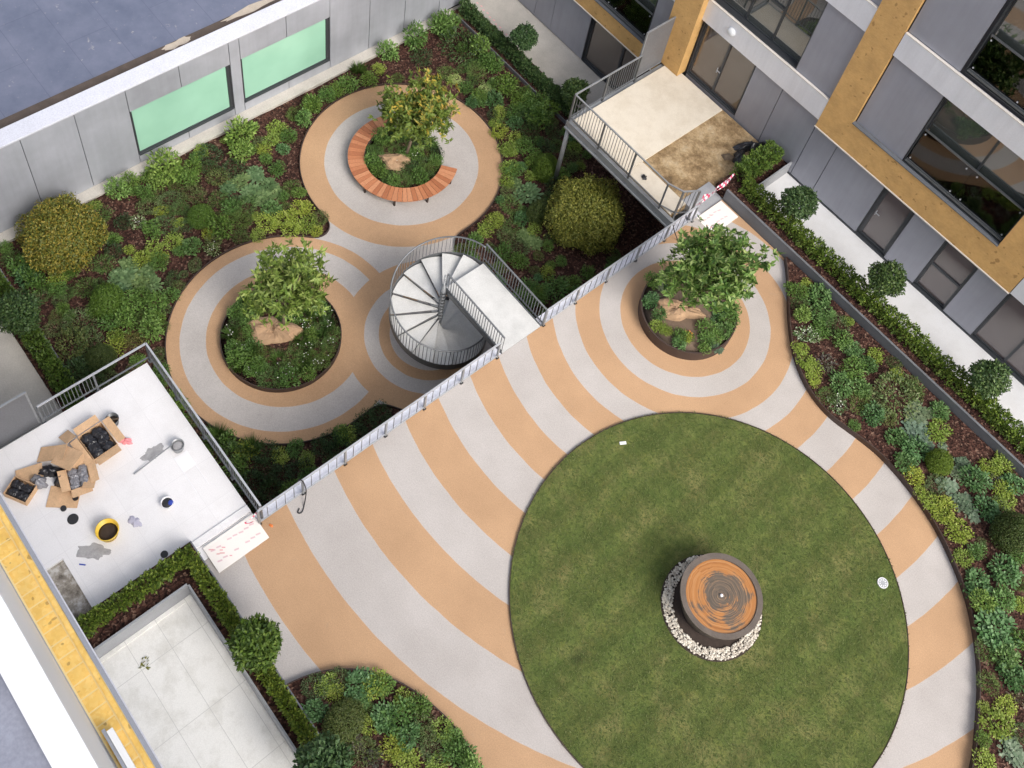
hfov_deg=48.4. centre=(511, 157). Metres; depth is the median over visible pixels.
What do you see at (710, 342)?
blue green perennial
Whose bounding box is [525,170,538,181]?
lime perennial
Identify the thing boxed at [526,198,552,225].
domed shrub
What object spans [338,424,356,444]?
lime perennial
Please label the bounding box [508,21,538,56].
ball clipped tree
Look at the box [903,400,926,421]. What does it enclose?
silver leaf plant
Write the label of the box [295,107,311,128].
young shrub
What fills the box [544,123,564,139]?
dark shrub
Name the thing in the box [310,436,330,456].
dark shrub
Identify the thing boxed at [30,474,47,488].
clear plastic bag
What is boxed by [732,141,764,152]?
black jacket
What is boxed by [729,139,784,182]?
hedge
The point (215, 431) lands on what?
grass tuft
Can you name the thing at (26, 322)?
ball clipped tree
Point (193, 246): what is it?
blue green perennial
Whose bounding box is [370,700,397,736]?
blue green perennial
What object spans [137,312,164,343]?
young shrub
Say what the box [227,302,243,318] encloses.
leafy shrub
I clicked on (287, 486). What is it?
leafy shrub
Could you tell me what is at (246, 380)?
round tree planter
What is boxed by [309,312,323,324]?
grass tuft
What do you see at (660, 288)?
silver leaf plant
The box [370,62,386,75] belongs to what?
lime perennial
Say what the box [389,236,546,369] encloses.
spiral staircase
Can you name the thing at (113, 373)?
leaved shrub
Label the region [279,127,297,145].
leafy shrub
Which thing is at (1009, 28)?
window
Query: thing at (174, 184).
feathery plant
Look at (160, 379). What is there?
leafy shrub
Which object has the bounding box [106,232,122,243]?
leafy shrub
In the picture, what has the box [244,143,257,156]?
leafy shrub
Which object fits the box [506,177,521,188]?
broad leaf perennial
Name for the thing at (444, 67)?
feathery plant
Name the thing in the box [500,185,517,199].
leaved shrub
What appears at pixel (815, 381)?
lime perennial
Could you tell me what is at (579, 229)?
round olive shrub
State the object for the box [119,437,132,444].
pink cloth
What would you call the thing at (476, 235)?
leafy shrub
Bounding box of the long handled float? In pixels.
[134,444,172,474]
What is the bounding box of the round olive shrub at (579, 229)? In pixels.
[541,172,629,257]
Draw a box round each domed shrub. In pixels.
[84,343,117,372]
[88,282,125,318]
[186,203,215,229]
[321,697,366,746]
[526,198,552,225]
[532,152,557,184]
[924,447,953,475]
[988,509,1023,554]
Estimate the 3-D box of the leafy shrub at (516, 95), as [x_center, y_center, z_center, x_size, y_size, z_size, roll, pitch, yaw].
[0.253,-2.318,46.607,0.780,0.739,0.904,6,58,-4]
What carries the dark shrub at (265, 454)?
on the garden bed soil at (634, 235)
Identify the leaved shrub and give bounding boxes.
[31,287,50,303]
[42,319,66,337]
[48,308,63,323]
[50,292,68,308]
[54,322,90,361]
[62,306,97,335]
[74,326,104,355]
[85,372,107,392]
[97,368,118,385]
[135,195,163,215]
[148,215,179,236]
[152,189,165,197]
[153,347,166,361]
[157,190,182,207]
[161,303,171,314]
[172,280,186,289]
[178,183,206,203]
[179,270,188,278]
[188,257,201,272]
[204,230,222,246]
[205,168,230,187]
[252,136,265,147]
[300,671,328,702]
[312,209,328,226]
[327,666,351,693]
[346,735,380,766]
[407,704,434,739]
[416,725,436,747]
[417,732,450,763]
[495,226,515,245]
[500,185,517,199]
[509,238,531,258]
[528,265,540,274]
[563,149,582,167]
[825,312,850,334]
[867,390,886,405]
[869,369,920,424]
[876,404,897,425]
[885,355,902,369]
[925,473,945,497]
[983,495,1011,515]
[1010,722,1023,743]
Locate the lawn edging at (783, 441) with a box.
[509,412,908,767]
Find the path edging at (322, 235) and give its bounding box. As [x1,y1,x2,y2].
[165,83,502,445]
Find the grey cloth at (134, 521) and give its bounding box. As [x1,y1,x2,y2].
[128,516,141,526]
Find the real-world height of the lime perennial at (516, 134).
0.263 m
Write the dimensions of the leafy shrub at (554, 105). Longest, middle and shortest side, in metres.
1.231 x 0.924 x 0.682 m
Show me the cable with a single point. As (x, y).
(298, 512)
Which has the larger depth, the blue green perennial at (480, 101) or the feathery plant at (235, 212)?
the blue green perennial at (480, 101)
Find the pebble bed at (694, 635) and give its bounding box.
[660,554,761,661]
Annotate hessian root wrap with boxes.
[246,316,302,344]
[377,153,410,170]
[652,298,705,320]
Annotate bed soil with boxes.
[0,19,664,514]
[288,670,475,767]
[787,257,1023,767]
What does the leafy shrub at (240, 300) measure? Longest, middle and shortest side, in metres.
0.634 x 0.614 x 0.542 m
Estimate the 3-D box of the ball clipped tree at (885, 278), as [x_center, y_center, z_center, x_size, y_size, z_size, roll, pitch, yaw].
[12.111,4.198,37.388,1.377,2.279,1.325,15,52,2]
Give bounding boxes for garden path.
[166,85,501,442]
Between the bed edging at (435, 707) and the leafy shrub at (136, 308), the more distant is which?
the leafy shrub at (136, 308)
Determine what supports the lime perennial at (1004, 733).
on the bed soil at (964, 440)
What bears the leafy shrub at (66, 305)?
on the garden bed soil at (634, 235)
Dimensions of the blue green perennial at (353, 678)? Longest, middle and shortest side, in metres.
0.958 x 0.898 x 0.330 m
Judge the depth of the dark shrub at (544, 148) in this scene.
45.32 m
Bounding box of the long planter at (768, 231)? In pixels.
[715,150,1023,478]
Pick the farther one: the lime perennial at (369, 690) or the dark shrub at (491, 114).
the dark shrub at (491, 114)
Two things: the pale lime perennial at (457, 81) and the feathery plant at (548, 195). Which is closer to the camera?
the feathery plant at (548, 195)
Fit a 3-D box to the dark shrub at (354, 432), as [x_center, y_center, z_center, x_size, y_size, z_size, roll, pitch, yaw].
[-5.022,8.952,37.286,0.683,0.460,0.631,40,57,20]
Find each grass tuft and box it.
[200,420,233,454]
[218,324,240,341]
[231,362,247,373]
[236,432,265,455]
[237,341,259,359]
[270,349,288,369]
[291,329,312,347]
[293,317,309,331]
[293,356,314,375]
[296,308,316,321]
[296,337,317,354]
[297,352,313,364]
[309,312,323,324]
[314,326,331,340]
[318,313,338,331]
[349,60,368,74]
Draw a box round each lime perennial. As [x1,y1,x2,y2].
[46,271,69,288]
[86,199,102,210]
[103,337,126,358]
[106,328,126,344]
[123,244,135,254]
[131,248,154,268]
[141,239,163,258]
[153,206,168,216]
[161,232,183,251]
[170,217,185,227]
[193,143,209,156]
[201,228,213,240]
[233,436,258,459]
[250,226,266,242]
[251,211,260,220]
[254,212,281,233]
[255,143,272,156]
[261,133,282,148]
[265,119,287,134]
[270,445,288,464]
[275,208,301,230]
[280,218,301,238]
[290,199,315,216]
[297,213,320,236]
[298,449,314,468]
[309,225,322,237]
[313,671,339,699]
[325,682,345,703]
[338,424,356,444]
[360,666,391,701]
[361,714,376,736]
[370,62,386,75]
[378,730,406,763]
[390,745,423,767]
[392,686,412,713]
[424,750,450,767]
[431,715,456,743]
[447,74,464,83]
[477,221,494,238]
[478,82,491,92]
[484,211,503,229]
[488,117,501,128]
[489,122,509,141]
[493,104,506,119]
[496,140,517,157]
[498,173,514,188]
[499,159,518,175]
[507,129,521,145]
[507,144,519,156]
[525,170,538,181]
[526,221,542,236]
[534,284,545,299]
[539,265,555,281]
[567,141,582,153]
[575,159,585,171]
[649,319,662,332]
[658,322,670,335]
[663,326,672,336]
[681,330,693,345]
[790,340,810,356]
[795,350,816,372]
[799,278,813,289]
[804,358,823,380]
[807,372,820,388]
[842,315,854,326]
[867,347,884,364]
[889,367,904,383]
[902,463,924,486]
[913,483,926,498]
[918,491,939,511]
[924,417,953,445]
[928,494,957,523]
[933,507,954,524]
[943,517,974,546]
[952,548,974,568]
[972,745,996,767]
[973,705,1017,743]
[977,458,999,479]
[977,700,990,714]
[991,450,1015,476]
[992,478,1016,499]
[992,492,1016,511]
[992,693,1017,719]
[1011,596,1023,612]
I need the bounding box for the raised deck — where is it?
[553,64,761,226]
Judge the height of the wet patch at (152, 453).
0.004 m
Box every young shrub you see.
[103,176,132,200]
[121,170,140,192]
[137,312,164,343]
[145,146,183,184]
[147,169,169,189]
[224,115,258,151]
[227,138,253,163]
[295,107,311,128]
[375,39,399,61]
[401,19,428,51]
[426,12,453,39]
[432,8,459,36]
[457,749,483,767]
[469,32,490,57]
[486,76,498,88]
[793,304,811,322]
[831,328,853,351]
[968,587,997,614]
[989,583,1017,613]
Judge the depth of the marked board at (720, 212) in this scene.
40.10 m
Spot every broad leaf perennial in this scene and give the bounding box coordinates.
[106,265,140,288]
[109,280,131,296]
[117,256,140,272]
[127,272,150,291]
[136,259,158,278]
[138,272,163,292]
[218,180,237,196]
[230,172,251,191]
[238,183,261,202]
[246,165,264,183]
[252,189,275,208]
[257,177,278,191]
[267,184,284,201]
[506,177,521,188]
[511,181,543,203]
[516,227,532,244]
[525,235,543,250]
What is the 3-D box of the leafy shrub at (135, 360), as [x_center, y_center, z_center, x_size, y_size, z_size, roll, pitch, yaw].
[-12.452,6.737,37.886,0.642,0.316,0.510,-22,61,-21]
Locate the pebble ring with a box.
[662,555,761,660]
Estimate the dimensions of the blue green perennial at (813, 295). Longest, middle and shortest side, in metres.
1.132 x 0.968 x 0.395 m
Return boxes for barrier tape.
[244,507,260,523]
[698,174,734,204]
[699,179,730,203]
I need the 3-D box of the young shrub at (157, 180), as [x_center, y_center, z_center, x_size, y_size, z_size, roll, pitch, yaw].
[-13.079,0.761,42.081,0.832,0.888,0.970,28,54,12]
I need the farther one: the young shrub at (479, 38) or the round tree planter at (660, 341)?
the young shrub at (479, 38)
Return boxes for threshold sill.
[192,505,251,560]
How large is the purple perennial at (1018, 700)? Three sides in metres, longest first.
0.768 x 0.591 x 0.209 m
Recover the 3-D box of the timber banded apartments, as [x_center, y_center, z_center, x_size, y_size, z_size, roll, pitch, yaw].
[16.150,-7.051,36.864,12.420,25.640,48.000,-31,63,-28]
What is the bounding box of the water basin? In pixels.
[680,553,762,639]
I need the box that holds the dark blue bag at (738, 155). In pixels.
[732,149,744,162]
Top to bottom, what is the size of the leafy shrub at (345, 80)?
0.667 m
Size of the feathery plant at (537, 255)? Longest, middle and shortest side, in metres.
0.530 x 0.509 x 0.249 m
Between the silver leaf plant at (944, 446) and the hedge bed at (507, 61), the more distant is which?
the hedge bed at (507, 61)
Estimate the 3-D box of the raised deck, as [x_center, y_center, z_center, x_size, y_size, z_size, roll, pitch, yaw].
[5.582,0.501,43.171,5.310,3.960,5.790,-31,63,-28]
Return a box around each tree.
[0,286,43,337]
[224,612,283,673]
[236,237,339,330]
[291,730,355,767]
[367,67,460,154]
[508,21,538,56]
[560,76,591,108]
[655,215,783,313]
[780,184,821,220]
[866,259,907,298]
[964,358,1013,399]
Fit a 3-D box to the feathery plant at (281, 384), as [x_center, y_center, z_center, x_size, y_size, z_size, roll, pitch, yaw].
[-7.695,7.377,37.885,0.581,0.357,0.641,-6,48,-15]
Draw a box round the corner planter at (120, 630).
[70,541,318,758]
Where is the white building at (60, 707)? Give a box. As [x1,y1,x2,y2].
[0,492,162,767]
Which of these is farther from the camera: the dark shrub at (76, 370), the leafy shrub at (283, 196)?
the leafy shrub at (283, 196)
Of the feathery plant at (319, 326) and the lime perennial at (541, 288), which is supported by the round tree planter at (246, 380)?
the feathery plant at (319, 326)
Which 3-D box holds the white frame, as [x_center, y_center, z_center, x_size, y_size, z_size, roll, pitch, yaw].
[-9.086,8.910,32.338,0.420,0.014,1.250,-31,63,-28]
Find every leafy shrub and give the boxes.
[0,240,13,253]
[5,251,31,279]
[20,266,48,293]
[47,281,67,299]
[56,300,69,314]
[61,264,80,280]
[62,308,74,321]
[85,302,101,318]
[97,310,122,331]
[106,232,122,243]
[113,303,137,334]
[120,289,144,317]
[129,185,140,195]
[129,353,146,365]
[130,285,151,304]
[135,183,156,202]
[138,167,158,183]
[140,218,162,239]
[143,289,167,317]
[144,310,165,325]
[149,251,170,271]
[152,361,170,380]
[156,373,166,385]
[159,287,180,304]
[168,388,189,413]
[169,165,190,182]
[171,245,188,257]
[179,156,201,174]
[180,168,201,186]
[188,151,201,162]
[207,210,234,240]
[217,428,238,455]
[220,197,239,214]
[222,453,251,481]
[225,338,240,354]
[225,346,246,368]
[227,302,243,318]
[231,482,242,497]
[236,296,248,307]
[237,350,263,368]
[238,312,254,330]
[241,322,254,337]
[243,336,264,353]
[243,364,259,377]
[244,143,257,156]
[250,355,268,374]
[258,152,272,165]
[267,160,286,178]
[275,365,301,388]
[277,191,290,201]
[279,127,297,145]
[279,478,298,492]
[285,437,304,459]
[287,309,304,323]
[291,187,307,198]
[298,362,316,381]
[298,465,317,478]
[300,93,322,116]
[303,93,320,112]
[303,326,319,343]
[317,86,335,103]
[327,80,345,99]
[331,423,348,446]
[337,73,360,93]
[358,70,378,87]
[364,151,380,169]
[367,160,387,177]
[370,669,395,700]
[371,127,389,146]
[378,695,419,739]
[386,173,400,186]
[398,146,415,157]
[406,689,432,722]
[408,145,425,162]
[409,166,429,185]
[424,135,439,149]
[428,151,443,166]
[440,726,465,750]
[440,736,477,767]
[456,40,467,53]
[458,80,474,95]
[466,231,483,250]
[468,250,479,258]
[471,87,487,101]
[478,51,495,67]
[480,53,504,75]
[493,71,520,98]
[494,241,512,265]
[502,104,526,119]
[504,161,524,178]
[508,251,529,270]
[509,90,525,108]
[513,288,534,309]
[514,135,536,154]
[516,98,539,118]
[517,84,531,97]
[518,276,540,294]
[519,90,536,108]
[523,154,537,170]
[525,102,552,131]
[527,102,550,122]
[528,90,550,106]
[528,288,548,306]
[530,147,541,158]
[540,100,561,119]
[540,275,569,299]
[542,240,553,252]
[545,260,555,268]
[555,254,567,266]
[559,166,572,179]
[565,274,581,292]
[579,264,595,280]
[582,150,592,159]
[644,271,659,289]
[672,326,688,344]
[695,318,718,341]
[697,341,711,354]
[711,330,724,344]
[717,309,740,328]
[729,301,741,316]
[783,281,809,299]
[810,318,832,338]
[838,354,867,380]
[846,419,860,431]
[966,542,986,560]
[974,729,992,749]
[1007,544,1023,566]
[1008,627,1023,650]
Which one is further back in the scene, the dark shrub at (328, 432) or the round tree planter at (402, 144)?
the round tree planter at (402, 144)
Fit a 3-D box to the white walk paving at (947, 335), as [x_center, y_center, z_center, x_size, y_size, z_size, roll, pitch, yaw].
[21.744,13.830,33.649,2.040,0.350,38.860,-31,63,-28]
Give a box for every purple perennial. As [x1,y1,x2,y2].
[346,732,365,755]
[361,748,384,767]
[815,352,838,372]
[988,473,1004,490]
[1005,687,1023,708]
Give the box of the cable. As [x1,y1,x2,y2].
[297,479,306,513]
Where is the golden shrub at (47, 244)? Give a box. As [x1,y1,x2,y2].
[12,191,109,278]
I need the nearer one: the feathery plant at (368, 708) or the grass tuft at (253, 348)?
the feathery plant at (368, 708)
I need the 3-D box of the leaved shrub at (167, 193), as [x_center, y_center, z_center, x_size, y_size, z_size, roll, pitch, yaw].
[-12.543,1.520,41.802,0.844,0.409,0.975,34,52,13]
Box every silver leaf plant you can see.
[654,280,665,291]
[709,342,724,354]
[900,415,930,443]
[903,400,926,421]
[904,399,928,426]
[918,434,935,451]
[924,407,936,419]
[934,476,958,496]
[937,441,947,451]
[949,491,972,514]
[950,456,971,473]
[950,466,964,480]
[963,503,980,524]
[996,735,1023,767]
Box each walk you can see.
[0,324,62,448]
[470,0,685,210]
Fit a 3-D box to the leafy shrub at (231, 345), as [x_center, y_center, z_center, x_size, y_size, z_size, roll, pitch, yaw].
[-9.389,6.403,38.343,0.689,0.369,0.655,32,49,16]
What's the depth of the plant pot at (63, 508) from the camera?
31.23 m
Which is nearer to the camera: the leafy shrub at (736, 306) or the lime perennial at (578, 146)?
the leafy shrub at (736, 306)
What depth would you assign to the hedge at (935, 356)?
37.55 m
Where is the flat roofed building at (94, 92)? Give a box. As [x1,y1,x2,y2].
[0,0,463,232]
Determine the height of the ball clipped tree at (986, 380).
2.074 m
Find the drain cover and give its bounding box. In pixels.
[877,577,887,588]
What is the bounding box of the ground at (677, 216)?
[13,4,685,411]
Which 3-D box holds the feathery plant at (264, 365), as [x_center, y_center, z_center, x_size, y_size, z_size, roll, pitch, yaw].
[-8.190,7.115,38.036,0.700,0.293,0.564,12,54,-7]
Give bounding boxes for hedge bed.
[0,275,80,411]
[454,4,577,119]
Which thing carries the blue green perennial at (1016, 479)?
on the bed soil at (964, 440)
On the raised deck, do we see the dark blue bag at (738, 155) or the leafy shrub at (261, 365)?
the dark blue bag at (738, 155)
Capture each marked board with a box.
[203,514,268,572]
[696,201,737,230]
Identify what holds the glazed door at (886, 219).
in the timber banded apartments
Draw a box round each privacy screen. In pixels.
[0,391,40,447]
[633,16,675,76]
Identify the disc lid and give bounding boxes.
[67,514,78,524]
[160,550,167,557]
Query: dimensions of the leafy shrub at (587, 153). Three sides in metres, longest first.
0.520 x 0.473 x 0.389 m
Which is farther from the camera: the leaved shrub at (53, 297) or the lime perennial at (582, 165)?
the lime perennial at (582, 165)
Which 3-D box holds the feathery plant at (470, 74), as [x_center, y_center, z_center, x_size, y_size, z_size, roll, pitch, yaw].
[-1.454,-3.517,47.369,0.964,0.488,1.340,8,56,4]
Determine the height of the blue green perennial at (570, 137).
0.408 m
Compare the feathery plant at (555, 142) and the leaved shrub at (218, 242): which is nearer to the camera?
the leaved shrub at (218, 242)
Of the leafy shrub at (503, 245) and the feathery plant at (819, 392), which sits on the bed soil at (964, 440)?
the feathery plant at (819, 392)
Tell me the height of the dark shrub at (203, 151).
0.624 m
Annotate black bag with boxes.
[38,464,64,477]
[54,475,60,487]
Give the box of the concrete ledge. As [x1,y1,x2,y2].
[0,10,450,245]
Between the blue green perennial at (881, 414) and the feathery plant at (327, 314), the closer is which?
the blue green perennial at (881, 414)
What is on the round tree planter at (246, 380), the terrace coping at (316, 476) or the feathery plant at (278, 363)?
the feathery plant at (278, 363)
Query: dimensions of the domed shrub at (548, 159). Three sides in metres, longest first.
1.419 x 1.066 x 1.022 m
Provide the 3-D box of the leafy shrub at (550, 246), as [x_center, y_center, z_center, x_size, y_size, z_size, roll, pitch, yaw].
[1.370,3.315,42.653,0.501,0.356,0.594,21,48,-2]
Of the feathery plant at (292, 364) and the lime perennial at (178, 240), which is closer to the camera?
the feathery plant at (292, 364)
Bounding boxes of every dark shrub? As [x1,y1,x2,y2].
[60,356,93,389]
[61,359,89,382]
[73,356,98,377]
[103,239,124,259]
[113,212,133,229]
[163,269,180,286]
[179,218,194,232]
[197,143,223,165]
[199,159,218,173]
[216,440,250,469]
[219,158,247,177]
[228,194,240,206]
[235,470,267,495]
[248,437,280,463]
[248,491,265,509]
[251,457,280,483]
[257,475,285,500]
[269,462,293,487]
[285,457,310,481]
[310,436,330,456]
[319,428,338,450]
[325,435,350,458]
[348,422,368,440]
[353,408,377,436]
[368,398,391,422]
[399,159,414,172]
[409,47,432,67]
[412,154,427,166]
[419,169,435,182]
[431,145,444,158]
[438,26,483,65]
[465,75,478,85]
[487,108,497,120]
[517,108,537,127]
[518,121,540,142]
[537,136,555,155]
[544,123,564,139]
[544,176,564,198]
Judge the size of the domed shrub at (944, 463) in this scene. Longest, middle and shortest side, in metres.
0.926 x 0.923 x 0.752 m
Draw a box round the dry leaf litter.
[139,657,150,669]
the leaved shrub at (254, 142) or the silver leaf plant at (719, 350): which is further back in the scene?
the leaved shrub at (254, 142)
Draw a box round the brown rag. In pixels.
[721,153,734,160]
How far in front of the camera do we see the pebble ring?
31.30 m
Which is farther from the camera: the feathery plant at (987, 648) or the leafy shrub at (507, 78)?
the leafy shrub at (507, 78)
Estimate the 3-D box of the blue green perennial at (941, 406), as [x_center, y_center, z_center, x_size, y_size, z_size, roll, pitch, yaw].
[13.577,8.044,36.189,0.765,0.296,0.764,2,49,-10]
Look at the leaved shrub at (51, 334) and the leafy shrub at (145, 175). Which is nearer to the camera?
the leaved shrub at (51, 334)
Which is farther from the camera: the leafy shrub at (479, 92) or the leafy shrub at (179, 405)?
the leafy shrub at (479, 92)
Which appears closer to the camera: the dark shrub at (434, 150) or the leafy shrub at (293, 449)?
the leafy shrub at (293, 449)
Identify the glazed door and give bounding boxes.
[581,18,649,89]
[686,23,755,114]
[855,187,914,256]
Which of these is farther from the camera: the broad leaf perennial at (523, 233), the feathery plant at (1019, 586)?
the broad leaf perennial at (523, 233)
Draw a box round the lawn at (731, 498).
[510,413,907,767]
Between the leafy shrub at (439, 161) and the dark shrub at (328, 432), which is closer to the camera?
the dark shrub at (328, 432)
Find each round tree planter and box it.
[220,287,341,392]
[365,129,441,189]
[638,270,736,359]
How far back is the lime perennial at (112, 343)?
38.02 m
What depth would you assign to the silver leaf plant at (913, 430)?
35.72 m
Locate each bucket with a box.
[95,518,118,542]
[105,412,118,425]
[161,496,172,508]
[170,438,183,452]
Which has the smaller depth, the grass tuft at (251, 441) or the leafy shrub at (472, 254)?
the grass tuft at (251, 441)
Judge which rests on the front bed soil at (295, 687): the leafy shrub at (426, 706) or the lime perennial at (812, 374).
the leafy shrub at (426, 706)
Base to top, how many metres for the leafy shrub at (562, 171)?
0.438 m
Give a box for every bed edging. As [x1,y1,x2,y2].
[1,270,85,398]
[287,668,479,766]
[456,14,565,123]
[783,257,980,767]
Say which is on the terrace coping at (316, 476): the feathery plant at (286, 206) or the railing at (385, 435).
the railing at (385, 435)
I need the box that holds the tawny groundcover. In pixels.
[122,329,147,348]
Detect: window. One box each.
[130,66,233,155]
[240,18,329,102]
[599,0,657,39]
[715,0,827,67]
[903,97,1023,242]
[912,241,977,310]
[965,0,1023,117]
[970,291,1023,383]
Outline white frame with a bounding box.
[174,450,208,491]
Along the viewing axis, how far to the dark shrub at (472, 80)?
47.17 m
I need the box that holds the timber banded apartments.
[519,0,1023,385]
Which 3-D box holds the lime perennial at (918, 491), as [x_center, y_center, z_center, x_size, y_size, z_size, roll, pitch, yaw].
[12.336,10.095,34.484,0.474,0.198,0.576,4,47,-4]
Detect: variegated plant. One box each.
[129,214,145,229]
[203,241,221,255]
[792,326,815,341]
[807,329,822,342]
[825,393,847,414]
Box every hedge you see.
[0,269,84,409]
[73,543,196,640]
[185,551,319,747]
[457,0,580,116]
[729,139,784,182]
[738,175,1023,454]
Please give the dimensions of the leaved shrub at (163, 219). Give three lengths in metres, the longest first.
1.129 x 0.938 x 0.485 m
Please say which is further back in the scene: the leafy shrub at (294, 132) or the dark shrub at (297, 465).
the leafy shrub at (294, 132)
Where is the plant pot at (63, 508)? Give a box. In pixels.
[60,505,66,511]
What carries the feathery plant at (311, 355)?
on the round tree planter at (246, 380)
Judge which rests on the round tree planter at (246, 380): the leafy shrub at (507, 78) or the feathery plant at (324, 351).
the feathery plant at (324, 351)
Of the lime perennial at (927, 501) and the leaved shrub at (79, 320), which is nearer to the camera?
the lime perennial at (927, 501)
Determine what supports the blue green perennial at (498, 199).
on the garden bed soil at (634, 235)
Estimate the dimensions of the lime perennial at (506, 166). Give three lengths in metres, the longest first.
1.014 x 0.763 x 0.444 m
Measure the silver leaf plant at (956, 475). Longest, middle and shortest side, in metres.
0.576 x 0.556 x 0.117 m
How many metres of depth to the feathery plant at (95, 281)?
39.45 m
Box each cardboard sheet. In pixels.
[15,462,43,485]
[37,444,66,461]
[46,486,79,507]
[51,446,83,470]
[58,430,75,443]
[82,471,97,488]
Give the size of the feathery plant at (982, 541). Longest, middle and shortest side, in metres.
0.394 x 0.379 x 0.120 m
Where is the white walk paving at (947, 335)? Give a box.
[764,173,1023,428]
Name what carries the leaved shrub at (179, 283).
on the garden bed soil at (634, 235)
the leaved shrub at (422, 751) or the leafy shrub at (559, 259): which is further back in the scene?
the leafy shrub at (559, 259)
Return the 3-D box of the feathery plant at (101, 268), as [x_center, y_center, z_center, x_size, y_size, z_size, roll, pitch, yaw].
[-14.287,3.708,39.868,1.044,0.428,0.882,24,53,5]
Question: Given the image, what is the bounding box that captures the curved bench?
[348,117,456,205]
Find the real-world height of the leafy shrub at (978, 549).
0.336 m
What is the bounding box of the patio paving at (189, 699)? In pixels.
[96,599,296,767]
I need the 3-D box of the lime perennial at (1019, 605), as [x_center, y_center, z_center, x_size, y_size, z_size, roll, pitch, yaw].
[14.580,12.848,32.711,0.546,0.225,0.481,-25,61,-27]
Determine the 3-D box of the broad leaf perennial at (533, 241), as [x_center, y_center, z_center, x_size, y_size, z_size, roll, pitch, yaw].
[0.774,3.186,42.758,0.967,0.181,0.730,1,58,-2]
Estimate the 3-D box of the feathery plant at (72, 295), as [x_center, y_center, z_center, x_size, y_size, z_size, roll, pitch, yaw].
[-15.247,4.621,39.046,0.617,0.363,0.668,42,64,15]
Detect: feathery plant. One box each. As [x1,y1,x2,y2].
[0,250,21,266]
[58,284,74,301]
[71,276,97,298]
[88,254,115,274]
[90,202,113,223]
[91,277,105,287]
[134,308,156,327]
[160,321,170,333]
[163,206,176,215]
[166,180,181,190]
[168,198,189,215]
[171,228,182,236]
[185,413,198,427]
[207,191,227,207]
[222,208,241,225]
[227,314,240,327]
[228,211,253,229]
[231,326,249,346]
[232,228,251,243]
[235,195,259,216]
[255,366,276,388]
[257,363,274,377]
[259,345,274,362]
[273,374,288,387]
[274,360,292,379]
[280,347,300,366]
[281,201,292,212]
[282,179,301,196]
[284,357,298,370]
[285,106,301,121]
[287,341,304,355]
[303,320,314,332]
[305,337,327,356]
[305,349,317,362]
[308,357,322,370]
[313,322,328,334]
[313,354,330,369]
[316,303,332,319]
[320,345,334,359]
[321,323,341,341]
[321,336,339,351]
[322,452,336,462]
[362,702,374,714]
[366,145,378,154]
[366,146,383,161]
[371,140,385,153]
[379,143,392,153]
[387,143,402,152]
[392,168,409,180]
[393,72,403,82]
[394,172,411,187]
[407,163,419,174]
[416,161,433,176]
[418,146,431,156]
[426,158,440,172]
[437,65,457,81]
[451,243,472,253]
[455,61,469,73]
[466,59,486,83]
[467,58,482,69]
[492,260,505,272]
[498,116,507,127]
[499,193,522,217]
[501,217,522,234]
[533,251,543,260]
[543,233,555,243]
[544,191,554,199]
[549,138,567,153]
[606,256,616,262]
[789,293,808,309]
[815,386,837,404]
[848,389,871,415]
[900,376,925,401]
[974,636,1000,664]
[974,669,1000,696]
[977,537,987,548]
[1010,577,1023,592]
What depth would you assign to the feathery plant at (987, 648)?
31.80 m
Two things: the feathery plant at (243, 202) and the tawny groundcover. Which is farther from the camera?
the feathery plant at (243, 202)
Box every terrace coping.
[254,348,500,520]
[536,209,700,323]
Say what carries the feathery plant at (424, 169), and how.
on the round tree planter at (402, 144)
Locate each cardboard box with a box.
[3,476,37,505]
[57,454,98,497]
[70,415,124,464]
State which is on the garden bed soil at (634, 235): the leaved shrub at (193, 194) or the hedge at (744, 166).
the leaved shrub at (193, 194)
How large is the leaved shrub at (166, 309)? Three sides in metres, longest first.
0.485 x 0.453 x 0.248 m
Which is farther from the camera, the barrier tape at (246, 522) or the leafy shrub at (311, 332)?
the leafy shrub at (311, 332)
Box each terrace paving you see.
[0,363,245,606]
[205,200,975,767]
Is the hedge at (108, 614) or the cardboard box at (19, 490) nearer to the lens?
the hedge at (108, 614)
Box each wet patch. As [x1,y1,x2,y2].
[76,543,110,559]
[140,443,163,460]
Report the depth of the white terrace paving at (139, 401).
31.82 m
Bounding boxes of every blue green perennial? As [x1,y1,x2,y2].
[11,263,39,287]
[182,236,203,256]
[261,198,282,216]
[276,142,289,154]
[301,697,329,723]
[344,665,376,700]
[348,685,370,708]
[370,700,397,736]
[396,718,422,751]
[465,95,478,107]
[470,93,487,107]
[485,89,504,108]
[495,195,504,204]
[506,116,523,129]
[514,210,529,226]
[518,206,526,212]
[519,161,527,170]
[533,273,544,281]
[563,134,576,142]
[566,162,578,172]
[641,291,660,309]
[650,306,667,320]
[671,334,686,351]
[696,329,716,346]
[710,314,720,326]
[711,301,730,321]
[716,321,735,339]
[807,282,831,309]
[807,300,837,325]
[827,369,853,398]
[842,340,864,358]
[849,375,872,399]
[856,355,878,374]
[860,400,885,427]
[884,427,911,449]
[893,451,918,475]
[901,434,930,463]
[928,400,951,422]
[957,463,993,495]
[959,567,992,602]
[971,491,1000,522]
[972,603,1022,656]
[986,552,1023,589]
[989,641,1021,671]
[995,658,1023,693]
[999,470,1023,495]
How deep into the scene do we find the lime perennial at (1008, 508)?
34.56 m
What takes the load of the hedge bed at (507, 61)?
on the ground at (677, 216)
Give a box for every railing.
[36,343,262,518]
[256,342,501,524]
[541,205,698,326]
[568,55,700,220]

